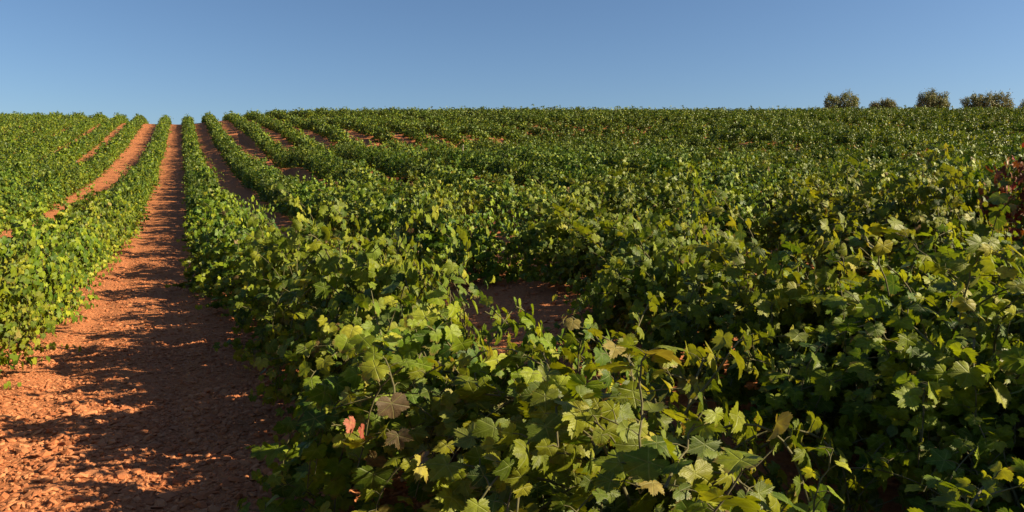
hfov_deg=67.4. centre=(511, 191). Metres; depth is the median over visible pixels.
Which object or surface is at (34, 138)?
distant vines
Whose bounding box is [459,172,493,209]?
grape vine
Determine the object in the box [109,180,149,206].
grape vine
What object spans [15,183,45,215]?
grape vine
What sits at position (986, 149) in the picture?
grape vine
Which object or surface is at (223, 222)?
grape vine
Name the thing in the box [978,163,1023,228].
grape vine
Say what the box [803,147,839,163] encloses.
grape vine
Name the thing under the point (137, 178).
grape vine
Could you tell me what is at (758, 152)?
grape vine
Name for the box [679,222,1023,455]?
grape vine
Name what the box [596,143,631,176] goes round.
grape vine
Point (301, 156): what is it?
grape vine
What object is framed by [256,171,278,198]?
grape vine
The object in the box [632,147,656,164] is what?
grape vine
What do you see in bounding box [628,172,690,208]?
grape vine
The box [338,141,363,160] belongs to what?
grape vine
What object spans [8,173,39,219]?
grape vine
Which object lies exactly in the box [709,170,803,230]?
grape vine
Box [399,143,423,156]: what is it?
grape vine
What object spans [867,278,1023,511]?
grape vine
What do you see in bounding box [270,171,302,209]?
grape vine
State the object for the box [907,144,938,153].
grape vine
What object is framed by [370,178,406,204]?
grape vine
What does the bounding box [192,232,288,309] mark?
grape vine
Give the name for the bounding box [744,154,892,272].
grape vine
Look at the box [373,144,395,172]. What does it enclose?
grape vine
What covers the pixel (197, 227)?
grape vine
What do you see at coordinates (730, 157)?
grape vine
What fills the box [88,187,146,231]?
grape vine
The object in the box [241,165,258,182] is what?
grape vine
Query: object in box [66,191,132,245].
grape vine
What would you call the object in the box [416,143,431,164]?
grape vine
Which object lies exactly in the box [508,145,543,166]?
grape vine
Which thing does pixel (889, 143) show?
grape vine
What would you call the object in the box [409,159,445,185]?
grape vine
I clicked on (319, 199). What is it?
grape vine
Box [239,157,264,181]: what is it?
grape vine
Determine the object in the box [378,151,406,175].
grape vine
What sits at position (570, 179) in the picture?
grape vine
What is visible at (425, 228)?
grape vine
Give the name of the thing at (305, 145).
grape vine
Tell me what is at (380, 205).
grape vine
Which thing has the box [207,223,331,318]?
grape vine
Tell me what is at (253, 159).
grape vine
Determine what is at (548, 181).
grape vine
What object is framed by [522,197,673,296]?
grape vine
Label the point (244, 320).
grape vine
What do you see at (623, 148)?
grape vine
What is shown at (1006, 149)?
grape vine
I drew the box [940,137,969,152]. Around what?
grape vine
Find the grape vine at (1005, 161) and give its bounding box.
[981,153,1011,164]
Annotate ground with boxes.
[0,117,1020,511]
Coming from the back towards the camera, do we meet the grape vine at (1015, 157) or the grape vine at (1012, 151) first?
the grape vine at (1012, 151)
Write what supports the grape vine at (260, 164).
on the ground
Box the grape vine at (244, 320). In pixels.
[212,183,420,361]
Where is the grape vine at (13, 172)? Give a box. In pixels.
[5,164,25,187]
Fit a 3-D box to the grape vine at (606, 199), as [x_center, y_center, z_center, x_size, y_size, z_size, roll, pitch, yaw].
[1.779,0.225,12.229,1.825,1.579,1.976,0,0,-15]
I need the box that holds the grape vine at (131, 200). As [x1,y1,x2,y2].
[100,180,147,221]
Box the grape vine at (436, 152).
[428,142,456,168]
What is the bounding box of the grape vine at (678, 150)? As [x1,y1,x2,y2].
[670,142,699,162]
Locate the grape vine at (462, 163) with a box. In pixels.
[452,151,479,172]
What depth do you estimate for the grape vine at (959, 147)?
28.60 m
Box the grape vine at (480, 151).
[469,144,494,157]
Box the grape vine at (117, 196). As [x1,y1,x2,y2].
[98,187,145,228]
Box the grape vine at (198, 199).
[187,196,234,225]
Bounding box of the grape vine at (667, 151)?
[659,139,682,156]
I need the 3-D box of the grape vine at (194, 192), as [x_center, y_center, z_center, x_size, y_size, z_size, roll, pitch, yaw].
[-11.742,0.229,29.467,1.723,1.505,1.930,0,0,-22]
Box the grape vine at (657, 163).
[631,145,683,181]
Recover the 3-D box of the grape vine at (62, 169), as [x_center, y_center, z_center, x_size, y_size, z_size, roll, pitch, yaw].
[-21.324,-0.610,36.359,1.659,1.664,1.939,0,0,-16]
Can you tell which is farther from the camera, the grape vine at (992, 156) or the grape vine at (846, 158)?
the grape vine at (846, 158)
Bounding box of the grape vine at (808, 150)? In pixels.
[795,141,818,161]
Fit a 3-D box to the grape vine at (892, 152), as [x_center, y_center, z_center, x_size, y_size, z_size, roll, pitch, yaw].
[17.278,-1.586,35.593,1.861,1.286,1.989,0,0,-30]
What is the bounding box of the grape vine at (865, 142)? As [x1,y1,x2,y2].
[848,139,874,156]
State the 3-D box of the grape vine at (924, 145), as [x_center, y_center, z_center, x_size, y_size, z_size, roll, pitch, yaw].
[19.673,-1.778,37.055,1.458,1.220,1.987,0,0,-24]
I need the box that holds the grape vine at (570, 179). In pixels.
[544,170,638,219]
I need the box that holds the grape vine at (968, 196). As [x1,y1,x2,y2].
[885,143,1023,241]
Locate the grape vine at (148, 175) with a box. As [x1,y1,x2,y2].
[127,164,156,193]
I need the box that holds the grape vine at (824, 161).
[802,157,843,173]
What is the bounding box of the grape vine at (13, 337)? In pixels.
[0,224,80,359]
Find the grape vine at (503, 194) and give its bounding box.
[478,158,547,229]
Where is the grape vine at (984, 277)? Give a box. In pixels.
[839,241,1023,422]
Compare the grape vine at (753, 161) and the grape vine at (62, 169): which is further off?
the grape vine at (62, 169)
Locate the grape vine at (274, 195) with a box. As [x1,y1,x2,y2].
[267,174,291,206]
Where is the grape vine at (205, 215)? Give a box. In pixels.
[189,185,249,233]
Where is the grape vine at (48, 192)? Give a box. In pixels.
[24,182,61,207]
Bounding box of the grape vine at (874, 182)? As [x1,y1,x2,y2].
[848,161,925,200]
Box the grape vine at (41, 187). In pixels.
[12,174,61,210]
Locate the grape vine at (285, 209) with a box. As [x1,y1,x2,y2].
[280,177,309,215]
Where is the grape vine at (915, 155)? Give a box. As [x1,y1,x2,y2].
[881,136,933,182]
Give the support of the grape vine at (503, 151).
on the ground
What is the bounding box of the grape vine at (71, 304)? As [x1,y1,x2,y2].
[1,225,97,321]
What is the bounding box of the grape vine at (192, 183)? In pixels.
[182,180,215,203]
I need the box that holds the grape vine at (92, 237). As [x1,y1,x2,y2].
[33,212,120,270]
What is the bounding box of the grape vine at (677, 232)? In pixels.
[567,163,754,322]
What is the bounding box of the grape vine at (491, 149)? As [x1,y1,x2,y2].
[481,141,510,157]
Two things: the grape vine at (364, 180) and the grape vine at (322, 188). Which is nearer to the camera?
the grape vine at (322, 188)
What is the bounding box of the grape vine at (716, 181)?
[689,148,760,190]
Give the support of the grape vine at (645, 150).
on the ground
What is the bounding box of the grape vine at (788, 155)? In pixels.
[781,150,812,163]
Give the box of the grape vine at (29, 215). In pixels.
[0,201,99,300]
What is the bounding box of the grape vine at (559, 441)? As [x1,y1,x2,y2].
[322,291,943,511]
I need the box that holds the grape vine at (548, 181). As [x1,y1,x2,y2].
[524,169,570,201]
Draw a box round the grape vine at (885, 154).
[881,151,900,163]
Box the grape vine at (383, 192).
[370,182,414,201]
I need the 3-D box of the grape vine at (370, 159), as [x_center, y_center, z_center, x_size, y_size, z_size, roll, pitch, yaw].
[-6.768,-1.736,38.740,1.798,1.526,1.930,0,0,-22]
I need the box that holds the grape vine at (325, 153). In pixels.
[305,151,340,171]
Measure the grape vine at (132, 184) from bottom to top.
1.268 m
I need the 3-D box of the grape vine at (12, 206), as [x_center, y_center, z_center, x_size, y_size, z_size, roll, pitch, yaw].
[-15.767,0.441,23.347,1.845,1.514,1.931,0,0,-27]
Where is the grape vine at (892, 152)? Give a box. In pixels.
[863,144,908,162]
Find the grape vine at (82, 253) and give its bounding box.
[0,209,109,290]
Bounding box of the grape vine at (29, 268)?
[0,219,86,339]
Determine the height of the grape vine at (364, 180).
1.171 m
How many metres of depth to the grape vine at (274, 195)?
27.68 m
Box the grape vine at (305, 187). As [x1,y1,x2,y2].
[288,177,343,220]
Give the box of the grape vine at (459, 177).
[437,156,476,193]
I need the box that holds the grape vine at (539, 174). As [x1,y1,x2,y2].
[526,158,561,190]
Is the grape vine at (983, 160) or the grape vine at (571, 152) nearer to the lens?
the grape vine at (983, 160)
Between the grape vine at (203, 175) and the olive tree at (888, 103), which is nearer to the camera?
the grape vine at (203, 175)
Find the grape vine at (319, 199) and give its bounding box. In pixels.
[306,173,365,231]
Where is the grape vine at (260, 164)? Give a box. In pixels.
[242,161,262,186]
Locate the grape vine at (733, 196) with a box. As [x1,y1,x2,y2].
[658,172,811,266]
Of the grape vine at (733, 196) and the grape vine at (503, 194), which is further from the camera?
the grape vine at (503, 194)
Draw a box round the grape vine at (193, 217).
[176,194,249,241]
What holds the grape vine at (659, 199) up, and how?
on the ground
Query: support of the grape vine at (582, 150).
on the ground
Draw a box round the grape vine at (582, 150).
[570,146,591,156]
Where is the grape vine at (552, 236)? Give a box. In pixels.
[498,175,626,285]
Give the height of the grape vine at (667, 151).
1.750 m
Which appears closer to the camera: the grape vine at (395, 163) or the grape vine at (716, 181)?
the grape vine at (716, 181)
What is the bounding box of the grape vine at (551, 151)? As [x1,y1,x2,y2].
[540,141,574,157]
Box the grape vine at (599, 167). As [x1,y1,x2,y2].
[575,155,613,187]
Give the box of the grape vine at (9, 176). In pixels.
[0,164,18,186]
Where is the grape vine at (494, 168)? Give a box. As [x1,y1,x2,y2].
[479,154,513,179]
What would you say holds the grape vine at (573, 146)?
on the ground
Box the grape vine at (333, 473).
[236,277,646,511]
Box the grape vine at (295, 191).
[282,174,315,216]
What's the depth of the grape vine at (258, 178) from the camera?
32.53 m
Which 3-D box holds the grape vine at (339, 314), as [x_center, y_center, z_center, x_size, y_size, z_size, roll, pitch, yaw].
[-0.848,0.821,4.971,1.956,1.566,1.691,0,0,43]
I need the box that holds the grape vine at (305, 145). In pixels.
[289,143,317,165]
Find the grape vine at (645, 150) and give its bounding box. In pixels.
[633,143,652,157]
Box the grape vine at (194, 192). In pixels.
[182,182,218,212]
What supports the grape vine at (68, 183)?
on the ground
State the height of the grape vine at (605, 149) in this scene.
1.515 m
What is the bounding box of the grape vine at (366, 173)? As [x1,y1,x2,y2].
[343,158,381,189]
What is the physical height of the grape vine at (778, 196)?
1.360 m
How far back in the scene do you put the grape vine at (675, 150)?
30.43 m
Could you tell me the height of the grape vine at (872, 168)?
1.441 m
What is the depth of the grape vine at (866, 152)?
25.30 m
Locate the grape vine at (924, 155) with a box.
[919,151,939,162]
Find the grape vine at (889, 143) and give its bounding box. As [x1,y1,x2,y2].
[869,142,906,159]
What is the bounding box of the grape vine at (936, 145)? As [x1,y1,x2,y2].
[928,138,967,150]
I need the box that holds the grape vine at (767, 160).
[732,152,781,192]
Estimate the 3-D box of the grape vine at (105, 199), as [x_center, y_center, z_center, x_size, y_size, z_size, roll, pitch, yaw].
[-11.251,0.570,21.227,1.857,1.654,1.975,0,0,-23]
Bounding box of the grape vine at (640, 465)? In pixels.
[591,335,1023,511]
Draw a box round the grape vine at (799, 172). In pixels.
[794,162,839,182]
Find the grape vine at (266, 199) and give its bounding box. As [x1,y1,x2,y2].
[258,176,301,202]
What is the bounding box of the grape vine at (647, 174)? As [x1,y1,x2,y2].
[631,165,679,194]
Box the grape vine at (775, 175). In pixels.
[740,152,809,194]
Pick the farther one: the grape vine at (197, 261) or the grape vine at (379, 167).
the grape vine at (379, 167)
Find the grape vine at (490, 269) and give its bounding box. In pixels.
[409,199,531,284]
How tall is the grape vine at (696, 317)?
1.346 m
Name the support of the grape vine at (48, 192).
on the ground
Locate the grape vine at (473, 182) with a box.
[449,167,491,203]
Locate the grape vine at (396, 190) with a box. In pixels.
[378,173,428,200]
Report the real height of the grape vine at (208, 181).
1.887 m
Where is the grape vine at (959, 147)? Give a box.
[945,144,983,158]
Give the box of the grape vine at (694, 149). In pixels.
[680,146,702,157]
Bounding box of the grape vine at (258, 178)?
[253,173,284,195]
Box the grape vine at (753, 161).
[732,152,775,168]
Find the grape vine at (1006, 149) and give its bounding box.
[995,136,1021,159]
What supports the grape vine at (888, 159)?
on the ground
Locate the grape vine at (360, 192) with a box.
[328,172,384,236]
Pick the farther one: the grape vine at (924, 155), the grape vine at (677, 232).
the grape vine at (924, 155)
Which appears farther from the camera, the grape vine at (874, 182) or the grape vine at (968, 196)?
the grape vine at (874, 182)
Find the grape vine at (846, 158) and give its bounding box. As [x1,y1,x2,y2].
[832,154,861,164]
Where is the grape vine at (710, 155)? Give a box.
[697,143,723,160]
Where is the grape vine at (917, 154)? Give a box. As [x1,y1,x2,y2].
[899,148,927,166]
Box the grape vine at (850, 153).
[836,150,869,162]
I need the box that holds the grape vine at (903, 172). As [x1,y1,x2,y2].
[889,125,994,204]
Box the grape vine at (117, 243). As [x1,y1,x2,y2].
[66,199,133,251]
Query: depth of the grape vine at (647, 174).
21.77 m
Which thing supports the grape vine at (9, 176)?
on the ground
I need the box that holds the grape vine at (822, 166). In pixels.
[790,154,851,180]
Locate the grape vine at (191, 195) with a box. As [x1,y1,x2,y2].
[181,191,195,215]
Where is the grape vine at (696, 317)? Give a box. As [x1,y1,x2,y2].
[631,189,934,450]
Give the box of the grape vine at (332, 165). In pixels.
[319,158,350,182]
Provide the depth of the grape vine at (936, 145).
38.80 m
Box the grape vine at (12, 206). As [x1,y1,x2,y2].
[0,188,21,224]
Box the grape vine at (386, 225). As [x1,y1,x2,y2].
[360,182,464,261]
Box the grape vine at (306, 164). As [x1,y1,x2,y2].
[298,148,321,169]
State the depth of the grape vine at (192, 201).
25.62 m
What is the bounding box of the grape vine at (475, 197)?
[455,170,500,227]
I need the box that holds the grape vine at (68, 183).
[39,167,74,195]
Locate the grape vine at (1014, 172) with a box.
[976,136,1023,246]
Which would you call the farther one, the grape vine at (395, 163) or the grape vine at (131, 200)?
the grape vine at (395, 163)
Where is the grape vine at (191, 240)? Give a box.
[179,216,255,261]
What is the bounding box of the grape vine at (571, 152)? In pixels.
[552,145,586,160]
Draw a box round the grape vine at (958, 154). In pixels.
[923,131,1002,183]
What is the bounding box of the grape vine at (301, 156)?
[292,144,319,167]
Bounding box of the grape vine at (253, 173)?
[250,167,277,190]
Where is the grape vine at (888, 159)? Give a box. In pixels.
[866,157,903,165]
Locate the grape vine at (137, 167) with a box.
[125,164,153,191]
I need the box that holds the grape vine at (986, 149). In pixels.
[964,146,1007,159]
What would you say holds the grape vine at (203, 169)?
on the ground
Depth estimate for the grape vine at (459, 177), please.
27.78 m
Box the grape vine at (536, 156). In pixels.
[523,145,551,168]
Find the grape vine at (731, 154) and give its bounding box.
[715,148,745,159]
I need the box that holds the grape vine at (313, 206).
[300,182,340,225]
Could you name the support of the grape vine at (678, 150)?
on the ground
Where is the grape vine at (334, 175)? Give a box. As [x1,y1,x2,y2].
[328,162,361,184]
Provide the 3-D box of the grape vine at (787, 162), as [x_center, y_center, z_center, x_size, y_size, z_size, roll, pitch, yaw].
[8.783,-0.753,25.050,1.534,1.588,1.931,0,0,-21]
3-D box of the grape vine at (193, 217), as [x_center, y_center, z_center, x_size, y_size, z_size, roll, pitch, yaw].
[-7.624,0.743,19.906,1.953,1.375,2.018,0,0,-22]
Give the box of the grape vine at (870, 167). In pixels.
[855,162,898,177]
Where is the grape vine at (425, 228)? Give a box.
[391,176,487,269]
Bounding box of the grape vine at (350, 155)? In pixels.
[340,140,364,162]
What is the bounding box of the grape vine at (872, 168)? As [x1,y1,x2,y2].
[834,153,887,185]
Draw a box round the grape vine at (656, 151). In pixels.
[641,142,661,158]
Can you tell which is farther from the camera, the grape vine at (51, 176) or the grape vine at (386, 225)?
the grape vine at (51, 176)
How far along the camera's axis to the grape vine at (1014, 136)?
35.74 m
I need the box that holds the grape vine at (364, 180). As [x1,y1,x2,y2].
[350,174,386,188]
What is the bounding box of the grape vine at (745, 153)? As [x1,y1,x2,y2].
[734,148,764,158]
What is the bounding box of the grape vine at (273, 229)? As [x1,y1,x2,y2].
[227,205,368,332]
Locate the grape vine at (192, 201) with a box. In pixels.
[183,176,228,220]
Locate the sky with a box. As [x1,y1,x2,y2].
[0,0,1023,123]
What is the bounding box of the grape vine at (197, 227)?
[182,209,266,251]
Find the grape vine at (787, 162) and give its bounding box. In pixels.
[752,144,807,178]
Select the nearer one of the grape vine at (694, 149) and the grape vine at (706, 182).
the grape vine at (706, 182)
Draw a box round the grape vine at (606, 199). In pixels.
[565,155,652,223]
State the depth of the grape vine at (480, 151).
41.06 m
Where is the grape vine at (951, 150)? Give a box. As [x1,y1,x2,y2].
[936,143,957,165]
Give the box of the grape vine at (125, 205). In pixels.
[74,189,142,240]
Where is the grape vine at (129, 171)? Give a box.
[122,168,152,195]
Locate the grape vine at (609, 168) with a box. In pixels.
[601,165,641,187]
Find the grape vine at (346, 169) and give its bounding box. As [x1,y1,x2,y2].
[334,161,365,187]
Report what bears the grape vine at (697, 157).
on the ground
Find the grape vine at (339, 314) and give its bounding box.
[235,198,512,457]
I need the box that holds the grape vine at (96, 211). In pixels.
[44,201,121,265]
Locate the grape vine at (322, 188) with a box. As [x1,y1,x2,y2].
[296,174,338,222]
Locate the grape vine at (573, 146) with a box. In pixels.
[562,139,579,152]
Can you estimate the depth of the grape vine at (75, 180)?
37.46 m
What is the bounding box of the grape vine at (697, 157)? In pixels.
[672,142,712,177]
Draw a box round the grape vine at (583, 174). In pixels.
[559,172,595,217]
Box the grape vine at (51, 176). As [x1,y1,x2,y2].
[31,171,68,200]
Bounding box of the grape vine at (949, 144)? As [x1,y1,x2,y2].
[926,142,971,161]
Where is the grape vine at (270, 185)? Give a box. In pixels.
[264,180,300,203]
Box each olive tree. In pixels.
[823,89,859,109]
[868,97,898,109]
[916,88,950,108]
[959,89,1015,108]
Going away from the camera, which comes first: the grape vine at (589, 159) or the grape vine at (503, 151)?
the grape vine at (589, 159)
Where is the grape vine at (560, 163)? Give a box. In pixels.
[551,153,584,174]
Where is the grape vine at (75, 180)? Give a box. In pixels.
[57,167,79,190]
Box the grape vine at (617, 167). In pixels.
[584,165,641,203]
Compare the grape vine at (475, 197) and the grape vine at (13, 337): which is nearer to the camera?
the grape vine at (13, 337)
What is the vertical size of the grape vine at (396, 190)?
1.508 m
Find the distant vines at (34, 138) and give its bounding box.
[0,104,1023,374]
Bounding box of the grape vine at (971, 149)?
[962,139,1001,153]
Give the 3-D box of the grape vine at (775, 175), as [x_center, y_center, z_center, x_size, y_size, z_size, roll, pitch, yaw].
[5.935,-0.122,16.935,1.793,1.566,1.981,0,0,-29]
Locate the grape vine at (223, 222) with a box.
[194,195,278,257]
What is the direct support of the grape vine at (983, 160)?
on the ground
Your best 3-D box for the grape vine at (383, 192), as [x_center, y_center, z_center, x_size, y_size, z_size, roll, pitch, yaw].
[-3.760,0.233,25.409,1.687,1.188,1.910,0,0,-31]
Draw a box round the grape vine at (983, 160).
[953,140,1001,168]
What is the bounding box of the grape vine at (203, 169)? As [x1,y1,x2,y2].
[183,166,223,191]
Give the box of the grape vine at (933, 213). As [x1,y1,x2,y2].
[803,143,1011,292]
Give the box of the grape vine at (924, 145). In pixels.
[901,143,935,154]
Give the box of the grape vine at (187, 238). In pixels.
[182,210,252,247]
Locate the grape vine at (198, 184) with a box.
[192,172,224,191]
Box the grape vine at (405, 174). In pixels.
[396,150,427,181]
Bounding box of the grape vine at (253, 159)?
[238,153,264,179]
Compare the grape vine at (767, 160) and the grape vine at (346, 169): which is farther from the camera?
the grape vine at (346, 169)
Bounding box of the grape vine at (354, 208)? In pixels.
[342,173,395,247]
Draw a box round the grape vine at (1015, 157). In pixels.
[978,136,1023,186]
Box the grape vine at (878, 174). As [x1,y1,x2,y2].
[810,161,936,232]
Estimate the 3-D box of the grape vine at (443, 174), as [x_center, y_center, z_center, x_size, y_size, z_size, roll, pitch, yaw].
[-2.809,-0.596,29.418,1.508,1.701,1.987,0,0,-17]
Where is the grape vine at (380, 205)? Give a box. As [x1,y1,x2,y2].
[350,177,431,251]
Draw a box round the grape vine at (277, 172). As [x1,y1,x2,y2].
[253,169,282,192]
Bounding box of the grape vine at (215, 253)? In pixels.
[188,199,280,293]
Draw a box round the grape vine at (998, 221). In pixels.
[969,192,1023,307]
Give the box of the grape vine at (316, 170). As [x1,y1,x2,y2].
[306,149,339,175]
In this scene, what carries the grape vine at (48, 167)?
on the ground
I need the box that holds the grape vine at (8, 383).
[0,381,21,389]
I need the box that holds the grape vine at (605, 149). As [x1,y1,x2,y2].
[597,143,615,165]
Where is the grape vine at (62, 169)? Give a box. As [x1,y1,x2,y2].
[45,163,80,193]
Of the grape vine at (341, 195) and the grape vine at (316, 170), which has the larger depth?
the grape vine at (316, 170)
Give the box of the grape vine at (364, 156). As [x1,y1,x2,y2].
[357,150,374,166]
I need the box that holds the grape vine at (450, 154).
[438,141,473,171]
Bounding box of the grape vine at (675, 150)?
[656,147,692,161]
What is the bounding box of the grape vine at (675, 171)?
[649,151,712,200]
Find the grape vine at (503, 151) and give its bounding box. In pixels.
[496,146,521,163]
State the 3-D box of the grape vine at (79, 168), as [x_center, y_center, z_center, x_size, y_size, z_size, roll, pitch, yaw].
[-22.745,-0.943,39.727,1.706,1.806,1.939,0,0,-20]
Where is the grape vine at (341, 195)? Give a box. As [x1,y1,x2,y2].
[322,162,385,236]
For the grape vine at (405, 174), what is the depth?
32.27 m
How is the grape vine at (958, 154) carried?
on the ground
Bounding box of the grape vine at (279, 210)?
[272,176,299,212]
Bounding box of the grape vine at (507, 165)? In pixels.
[494,150,531,184]
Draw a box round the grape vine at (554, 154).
[539,145,572,171]
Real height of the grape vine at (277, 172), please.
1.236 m
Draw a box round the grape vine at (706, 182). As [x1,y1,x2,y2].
[673,162,745,215]
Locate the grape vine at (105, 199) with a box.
[71,182,141,236]
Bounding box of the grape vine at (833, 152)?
[809,146,844,160]
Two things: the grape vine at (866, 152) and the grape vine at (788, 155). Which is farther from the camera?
the grape vine at (788, 155)
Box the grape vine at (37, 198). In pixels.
[0,181,49,213]
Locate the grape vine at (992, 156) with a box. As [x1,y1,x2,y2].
[978,146,1007,165]
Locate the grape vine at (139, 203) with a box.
[111,189,149,220]
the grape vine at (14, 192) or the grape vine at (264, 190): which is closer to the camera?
the grape vine at (14, 192)
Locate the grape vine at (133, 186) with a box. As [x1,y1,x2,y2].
[106,178,151,209]
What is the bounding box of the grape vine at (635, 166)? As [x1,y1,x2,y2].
[619,148,648,177]
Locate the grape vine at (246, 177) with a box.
[240,160,271,184]
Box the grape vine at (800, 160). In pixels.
[780,156,808,166]
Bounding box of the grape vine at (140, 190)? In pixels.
[103,188,151,216]
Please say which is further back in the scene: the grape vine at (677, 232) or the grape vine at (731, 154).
the grape vine at (731, 154)
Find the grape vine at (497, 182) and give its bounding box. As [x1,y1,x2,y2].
[479,168,523,201]
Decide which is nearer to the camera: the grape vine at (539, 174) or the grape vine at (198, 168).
the grape vine at (539, 174)
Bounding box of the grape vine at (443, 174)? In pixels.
[423,155,457,187]
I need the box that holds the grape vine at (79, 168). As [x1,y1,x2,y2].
[57,156,89,187]
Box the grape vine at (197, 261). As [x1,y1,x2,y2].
[165,232,284,288]
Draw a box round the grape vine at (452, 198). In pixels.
[415,176,459,216]
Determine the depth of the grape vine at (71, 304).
9.58 m
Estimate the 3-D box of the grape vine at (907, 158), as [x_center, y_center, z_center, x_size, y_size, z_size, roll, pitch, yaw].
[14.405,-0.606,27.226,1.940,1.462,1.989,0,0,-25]
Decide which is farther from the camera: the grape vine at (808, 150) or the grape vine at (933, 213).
the grape vine at (808, 150)
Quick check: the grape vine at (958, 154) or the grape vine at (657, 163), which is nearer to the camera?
the grape vine at (958, 154)
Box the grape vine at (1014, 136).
[992,133,1019,154]
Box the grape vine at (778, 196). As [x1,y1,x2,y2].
[741,161,846,221]
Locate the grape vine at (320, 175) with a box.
[313,156,342,179]
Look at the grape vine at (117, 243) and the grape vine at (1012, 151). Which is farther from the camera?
the grape vine at (1012, 151)
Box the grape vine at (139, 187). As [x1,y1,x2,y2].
[107,186,153,212]
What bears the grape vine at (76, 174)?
on the ground
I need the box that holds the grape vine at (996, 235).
[864,221,1023,316]
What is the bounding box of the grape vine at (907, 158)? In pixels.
[891,155,943,168]
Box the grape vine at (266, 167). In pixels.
[247,157,278,188]
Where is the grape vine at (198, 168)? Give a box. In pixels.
[183,158,211,187]
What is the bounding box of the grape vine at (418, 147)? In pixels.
[408,144,426,160]
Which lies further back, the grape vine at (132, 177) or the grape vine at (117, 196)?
the grape vine at (132, 177)
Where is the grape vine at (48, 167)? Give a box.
[33,162,70,197]
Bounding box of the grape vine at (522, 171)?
[508,159,548,189]
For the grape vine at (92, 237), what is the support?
on the ground
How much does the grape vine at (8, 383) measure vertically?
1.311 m
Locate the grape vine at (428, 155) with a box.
[420,139,448,160]
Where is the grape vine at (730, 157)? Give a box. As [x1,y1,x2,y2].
[704,152,752,183]
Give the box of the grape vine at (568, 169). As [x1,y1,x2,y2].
[547,163,591,190]
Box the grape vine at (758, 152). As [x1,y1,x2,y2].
[755,150,774,156]
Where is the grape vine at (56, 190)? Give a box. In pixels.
[23,178,63,203]
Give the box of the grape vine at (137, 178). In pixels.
[119,176,155,200]
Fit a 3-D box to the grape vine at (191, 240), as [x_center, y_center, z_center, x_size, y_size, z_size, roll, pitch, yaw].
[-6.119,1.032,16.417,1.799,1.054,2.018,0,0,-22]
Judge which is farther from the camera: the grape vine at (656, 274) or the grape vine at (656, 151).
the grape vine at (656, 151)
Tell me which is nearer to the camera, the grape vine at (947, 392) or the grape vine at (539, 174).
the grape vine at (947, 392)
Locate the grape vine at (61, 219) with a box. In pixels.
[11,196,112,278]
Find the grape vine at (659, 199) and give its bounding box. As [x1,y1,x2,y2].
[612,154,702,239]
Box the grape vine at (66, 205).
[58,197,124,254]
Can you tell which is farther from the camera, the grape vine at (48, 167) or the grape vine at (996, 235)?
the grape vine at (48, 167)
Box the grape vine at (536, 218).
[497,176,574,234]
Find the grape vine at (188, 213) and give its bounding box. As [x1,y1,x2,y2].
[182,192,233,236]
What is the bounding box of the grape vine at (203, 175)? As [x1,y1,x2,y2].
[187,172,223,184]
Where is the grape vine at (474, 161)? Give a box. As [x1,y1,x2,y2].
[462,150,494,177]
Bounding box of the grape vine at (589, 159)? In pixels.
[574,143,609,173]
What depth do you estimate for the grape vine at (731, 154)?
35.98 m
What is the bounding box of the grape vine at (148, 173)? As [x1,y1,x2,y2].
[135,162,156,189]
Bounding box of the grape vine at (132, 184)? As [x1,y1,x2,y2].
[112,178,148,195]
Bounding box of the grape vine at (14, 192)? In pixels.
[0,172,32,222]
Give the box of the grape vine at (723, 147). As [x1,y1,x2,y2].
[703,142,745,169]
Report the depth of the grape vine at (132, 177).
35.31 m
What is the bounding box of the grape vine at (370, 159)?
[359,142,390,170]
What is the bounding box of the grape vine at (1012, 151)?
[1003,135,1023,162]
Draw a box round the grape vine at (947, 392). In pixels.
[722,217,1023,511]
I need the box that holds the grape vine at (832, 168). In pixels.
[801,156,872,194]
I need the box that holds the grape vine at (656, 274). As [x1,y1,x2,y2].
[534,213,766,381]
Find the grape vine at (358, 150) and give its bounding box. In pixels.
[351,139,377,162]
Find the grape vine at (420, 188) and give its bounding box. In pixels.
[403,171,452,206]
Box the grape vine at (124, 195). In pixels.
[99,188,145,225]
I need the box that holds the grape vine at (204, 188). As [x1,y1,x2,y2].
[181,186,231,219]
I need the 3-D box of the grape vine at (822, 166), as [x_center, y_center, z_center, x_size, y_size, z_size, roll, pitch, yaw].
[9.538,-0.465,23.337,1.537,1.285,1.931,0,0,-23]
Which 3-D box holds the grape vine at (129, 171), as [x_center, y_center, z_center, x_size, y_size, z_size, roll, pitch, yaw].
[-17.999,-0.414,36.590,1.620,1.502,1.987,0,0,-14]
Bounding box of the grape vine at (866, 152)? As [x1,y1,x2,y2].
[837,146,887,169]
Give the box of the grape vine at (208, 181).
[180,174,240,228]
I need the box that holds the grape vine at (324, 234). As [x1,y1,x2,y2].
[233,217,477,402]
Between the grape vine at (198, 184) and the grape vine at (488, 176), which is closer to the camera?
the grape vine at (488, 176)
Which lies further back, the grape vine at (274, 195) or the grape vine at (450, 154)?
the grape vine at (450, 154)
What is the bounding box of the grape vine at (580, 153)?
[570,146,598,160]
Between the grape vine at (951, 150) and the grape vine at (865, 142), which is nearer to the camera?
the grape vine at (951, 150)
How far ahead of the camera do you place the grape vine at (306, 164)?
40.21 m
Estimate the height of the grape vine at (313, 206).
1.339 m
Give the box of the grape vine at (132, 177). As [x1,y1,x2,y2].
[114,166,154,197]
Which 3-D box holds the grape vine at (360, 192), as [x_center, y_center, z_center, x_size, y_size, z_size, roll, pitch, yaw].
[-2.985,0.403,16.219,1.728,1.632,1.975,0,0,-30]
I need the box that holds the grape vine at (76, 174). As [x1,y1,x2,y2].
[52,160,85,189]
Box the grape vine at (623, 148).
[608,143,641,160]
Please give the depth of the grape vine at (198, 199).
21.99 m
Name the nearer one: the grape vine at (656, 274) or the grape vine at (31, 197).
the grape vine at (656, 274)
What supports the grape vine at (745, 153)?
on the ground
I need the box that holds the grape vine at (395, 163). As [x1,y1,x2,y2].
[384,146,421,177]

